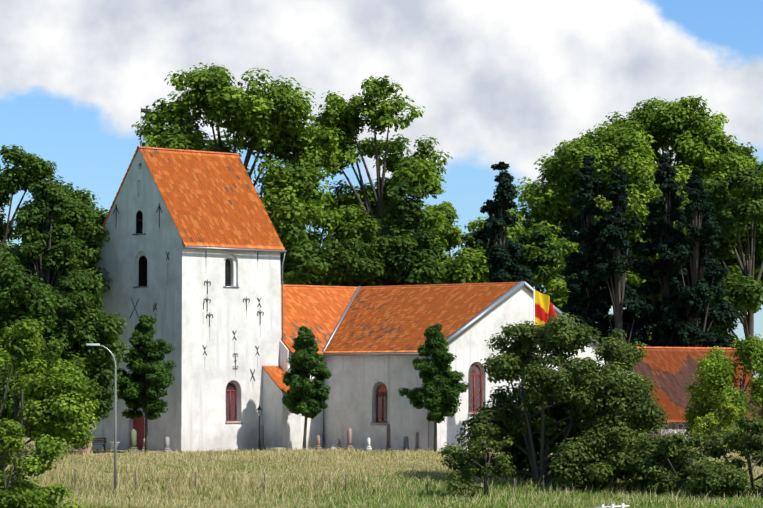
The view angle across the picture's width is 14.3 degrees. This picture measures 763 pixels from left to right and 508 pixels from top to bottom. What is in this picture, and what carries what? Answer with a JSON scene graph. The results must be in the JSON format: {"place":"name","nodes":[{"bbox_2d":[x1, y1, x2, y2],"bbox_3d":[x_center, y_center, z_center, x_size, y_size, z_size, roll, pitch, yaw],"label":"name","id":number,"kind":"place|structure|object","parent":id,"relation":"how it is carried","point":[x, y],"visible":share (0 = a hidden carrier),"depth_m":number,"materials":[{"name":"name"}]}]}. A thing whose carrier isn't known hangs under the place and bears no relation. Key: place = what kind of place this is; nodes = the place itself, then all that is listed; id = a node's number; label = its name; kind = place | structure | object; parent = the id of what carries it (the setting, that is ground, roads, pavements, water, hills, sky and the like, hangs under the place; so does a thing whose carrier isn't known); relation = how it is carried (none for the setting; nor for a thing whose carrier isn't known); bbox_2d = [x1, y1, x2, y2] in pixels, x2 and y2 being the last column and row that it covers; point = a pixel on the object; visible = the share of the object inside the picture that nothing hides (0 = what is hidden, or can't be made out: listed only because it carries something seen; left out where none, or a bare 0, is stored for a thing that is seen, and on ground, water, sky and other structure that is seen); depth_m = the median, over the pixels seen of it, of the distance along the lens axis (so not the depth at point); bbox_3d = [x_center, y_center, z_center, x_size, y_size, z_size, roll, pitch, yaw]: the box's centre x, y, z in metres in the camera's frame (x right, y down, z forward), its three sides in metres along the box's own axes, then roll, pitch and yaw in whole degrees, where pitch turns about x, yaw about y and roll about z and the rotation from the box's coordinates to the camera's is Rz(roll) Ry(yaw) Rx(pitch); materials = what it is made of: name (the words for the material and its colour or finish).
{"place":"outdoors","nodes":[
{"label":"outdoors","id":0,"kind":"place"},
{"bbox_2d":[29,448,413,455],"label":"gravel path","id":1,"kind":"structure","parent":0,"point":[186,451],"depth_m":187.68,"materials":[{"name":"beige gravel"}]},
{"bbox_2d":[78,435,91,454],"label":"memorial boulder","id":2,"kind":"object","parent":1,"relation":"on","point":[86,450],"visible":0.19,"depth_m":177.86,"materials":[{"name":"stone"}]},
{"bbox_2d":[109,440,119,449],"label":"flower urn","id":3,"kind":"object","parent":1,"relation":"on","point":[112,444],"visible":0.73,"depth_m":188.09,"materials":[{"name":"stone"}]},
{"bbox_2d":[0,0,762,377],"label":"sky","id":4,"kind":"structure","parent":0,"point":[495,81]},
{"bbox_2d":[5,378,762,507],"bbox_3d":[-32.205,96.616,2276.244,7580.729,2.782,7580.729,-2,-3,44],"label":"ground","id":5,"kind":"structure","parent":0,"point":[197,462],"depth_m":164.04,"materials":[{"name":"green plant"}]},
{"bbox_2d":[0,250,80,423],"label":"tree","id":6,"kind":"object","parent":5,"relation":"on","point":[25,298],"visible":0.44,"depth_m":166.32,"materials":[{"name":"green plant"}]},
{"bbox_2d":[0,418,88,507],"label":"bush","id":7,"kind":"object","parent":5,"relation":"on","point":[20,493],"visible":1,"depth_m":135.60,"materials":[{"name":"green plant"}]},
{"bbox_2d":[0,319,102,481],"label":"tree","id":8,"kind":"object","parent":5,"relation":"on","point":[51,396],"visible":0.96,"depth_m":147.25,"materials":[{"name":"green plant"}]},
{"bbox_2d":[0,144,111,294],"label":"tree","id":9,"kind":"object","parent":5,"relation":"on","point":[83,218],"visible":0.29,"depth_m":190.69,"materials":[{"name":"green plant"}]},
{"bbox_2d":[0,180,129,454],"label":"tree","id":10,"kind":"object","parent":5,"relation":"on","point":[82,321],"visible":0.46,"depth_m":178.01,"materials":[{"name":"green plant"}]},
{"bbox_2d":[92,438,106,450],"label":"park bench","id":11,"kind":"object","parent":5,"relation":"on","point":[104,441],"visible":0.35,"depth_m":184.88,"materials":[{"name":"grey paint"}]},
{"bbox_2d":[86,344,116,490],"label":"street lamp pole","id":12,"kind":"object","parent":5,"relation":"on","point":[115,436],"visible":0.88,"depth_m":152.59,"materials":[{"name":"grey metal"}]},
{"bbox_2d":[114,314,175,451],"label":"young tree","id":13,"kind":"object","parent":5,"relation":"on","point":[145,381],"visible":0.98,"depth_m":180.98,"materials":[{"name":"green plant"}]},
{"bbox_2d":[131,62,345,281],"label":"tree","id":14,"kind":"object","parent":5,"relation":"on","point":[272,117],"visible":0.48,"depth_m":227.86,"materials":[{"name":"green plant"}]},
{"bbox_2d":[256,405,262,449],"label":"lamp post","id":15,"kind":"object","parent":5,"relation":"on","point":[259,409],"visible":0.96,"depth_m":188.52,"materials":[{"name":"black metal"}]},
{"bbox_2d":[128,424,420,452],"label":"gravestones","id":16,"kind":"object","parent":5,"relation":"on","point":[133,437],"visible":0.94,"depth_m":186.20,"materials":[{"name":"stone"}]},
{"bbox_2d":[74,469,514,493],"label":"grass tufts","id":17,"kind":"object","parent":5,"relation":"on","point":[75,470],"visible":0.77,"depth_m":152.01,"materials":[{"name":"beige plant"}]},
{"bbox_2d":[278,223,316,274],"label":"tree","id":18,"kind":"object","parent":5,"relation":"on","point":[286,265],"visible":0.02,"depth_m":244.28,"materials":[{"name":"green plant"}]},
{"bbox_2d":[282,326,331,449],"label":"young tree","id":19,"kind":"object","parent":5,"relation":"on","point":[304,396],"visible":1,"depth_m":187.21,"materials":[{"name":"green plant"}]},
{"bbox_2d":[280,194,380,285],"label":"tree","id":20,"kind":"object","parent":5,"relation":"on","point":[314,274],"visible":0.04,"depth_m":240.72,"materials":[{"name":"green plant"}]},
{"bbox_2d":[281,238,387,286],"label":"tree","id":21,"kind":"object","parent":5,"relation":"on","point":[359,269],"visible":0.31,"depth_m":219.74,"materials":[{"name":"green plant"}]},
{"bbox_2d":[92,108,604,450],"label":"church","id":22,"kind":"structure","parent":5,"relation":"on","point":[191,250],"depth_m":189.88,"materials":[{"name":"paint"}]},
{"bbox_2d":[301,75,452,283],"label":"tree","id":23,"kind":"object","parent":5,"relation":"on","point":[363,205],"visible":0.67,"depth_m":233.56,"materials":[{"name":"green plant"}]},
{"bbox_2d":[356,180,446,286],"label":"tree","id":24,"kind":"object","parent":5,"relation":"on","point":[409,257],"visible":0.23,"depth_m":223.04,"materials":[{"name":"green plant"}]},
{"bbox_2d":[383,201,458,260],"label":"tree","id":25,"kind":"object","parent":5,"relation":"on","point":[444,204],"depth_m":261.77,"materials":[{"name":"green plant"}]},
{"bbox_2d":[398,323,468,451],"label":"young tree","id":26,"kind":"object","parent":5,"relation":"on","point":[441,390],"visible":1,"depth_m":183.07,"materials":[{"name":"green plant"}]},
{"bbox_2d":[421,206,492,283],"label":"tree","id":27,"kind":"object","parent":5,"relation":"on","point":[466,266],"visible":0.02,"depth_m":245.45,"materials":[{"name":"green plant"}]},
{"bbox_2d":[437,423,515,498],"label":"shrub","id":28,"kind":"object","parent":5,"relation":"on","point":[461,487],"visible":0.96,"depth_m":147.38,"materials":[{"name":"green plant"}]},
{"bbox_2d":[471,161,541,292],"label":"conifer","id":29,"kind":"object","parent":5,"relation":"on","point":[504,267],"visible":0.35,"depth_m":229.97,"materials":[{"name":"green plant"}]},
{"bbox_2d":[455,208,578,294],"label":"tree","id":30,"kind":"object","parent":5,"relation":"on","point":[516,229],"visible":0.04,"depth_m":252.93,"materials":[{"name":"green plant"}]},
{"bbox_2d":[487,224,621,315],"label":"tree","id":31,"kind":"object","parent":5,"relation":"on","point":[539,259],"visible":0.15,"depth_m":246.07,"materials":[{"name":"green plant"}]},
{"bbox_2d":[444,312,669,488],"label":"tree","id":32,"kind":"object","parent":5,"relation":"on","point":[601,453],"visible":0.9,"depth_m":153.49,"materials":[{"name":"green plant"}]},
{"bbox_2d":[546,279,596,322],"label":"tree","id":33,"kind":"object","parent":5,"relation":"on","point":[559,299],"visible":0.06,"depth_m":241.09,"materials":[{"name":"green plant"}]},
{"bbox_2d":[560,155,609,344],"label":"conifer","id":34,"kind":"object","parent":5,"relation":"on","point":[589,229],"visible":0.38,"depth_m":229.80,"materials":[{"name":"green plant"}]},
{"bbox_2d":[512,328,661,487],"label":"tree","id":35,"kind":"object","parent":5,"relation":"on","point":[615,350],"visible":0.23,"depth_m":156.36,"materials":[{"name":"green plant"}]},
{"bbox_2d":[510,126,692,316],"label":"tree","id":36,"kind":"object","parent":5,"relation":"on","point":[549,202],"visible":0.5,"depth_m":262.24,"materials":[{"name":"green plant"}]},
{"bbox_2d":[596,503,628,507],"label":"white fence","id":37,"kind":"object","parent":5,"relation":"on","point":[622,505],"visible":1,"depth_m":138.65,"materials":[{"name":"white paint"}]},
{"bbox_2d":[589,167,653,354],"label":"conifer","id":38,"kind":"object","parent":5,"relation":"on","point":[613,244],"visible":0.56,"depth_m":228.23,"materials":[{"name":"green plant"}]},
{"bbox_2d":[603,284,663,346],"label":"tree","id":39,"kind":"object","parent":5,"relation":"on","point":[658,296],"depth_m":240.39,"materials":[{"name":"green plant"}]},
{"bbox_2d":[564,94,742,258],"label":"tree","id":40,"kind":"object","parent":5,"relation":"on","point":[688,131],"visible":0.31,"depth_m":266.99,"materials":[{"name":"green plant"}]},
{"bbox_2d":[629,153,697,348],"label":"conifer","id":41,"kind":"object","parent":5,"relation":"on","point":[664,235],"visible":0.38,"depth_m":230.19,"materials":[{"name":"green plant"}]},
{"bbox_2d":[618,432,747,493],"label":"shrub","id":42,"kind":"object","parent":5,"relation":"on","point":[669,459],"visible":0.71,"depth_m":149.77,"materials":[{"name":"green plant"}]},
{"bbox_2d":[605,346,762,439],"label":"outbuilding","id":43,"kind":"structure","parent":5,"relation":"on","point":[669,370],"depth_m":213.81,"materials":[{"name":"tile"}]},
{"bbox_2d":[662,167,740,348],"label":"conifer","id":44,"kind":"object","parent":5,"relation":"on","point":[700,293],"visible":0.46,"depth_m":228.18,"materials":[{"name":"green plant"}]},
{"bbox_2d":[653,163,762,373],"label":"tree","id":45,"kind":"object","parent":5,"relation":"on","point":[740,223],"visible":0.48,"depth_m":237.57,"materials":[{"name":"green plant"}]},
{"bbox_2d":[659,141,762,286],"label":"tree","id":46,"kind":"object","parent":5,"relation":"on","point":[744,158],"visible":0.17,"depth_m":262.43,"materials":[{"name":"green plant"}]},
{"bbox_2d":[688,402,750,450],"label":"shrub","id":47,"kind":"object","parent":5,"relation":"on","point":[707,424],"visible":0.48,"depth_m":182.92,"materials":[{"name":"green plant"}]},
{"bbox_2d":[681,332,762,442],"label":"tree","id":48,"kind":"object","parent":5,"relation":"on","point":[716,377],"visible":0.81,"depth_m":202.91,"materials":[{"name":"green plant"}]},
{"bbox_2d":[682,415,762,498],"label":"shrub","id":49,"kind":"object","parent":5,"relation":"on","point":[716,477],"visible":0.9,"depth_m":147.10,"materials":[{"name":"green plant"}]},
{"bbox_2d":[533,287,534,352],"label":"flag pole","id":50,"kind":"object","parent":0,"point":[534,305],"visible":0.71,"depth_m":184.59,"materials":[{"name":"white metal"}]},
{"bbox_2d":[535,291,556,332],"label":"flag","id":51,"kind":"object","parent":50,"relation":"attached to","point":[544,310],"visible":0.48,"depth_m":184.96,"materials":[{"name":"fabric"}]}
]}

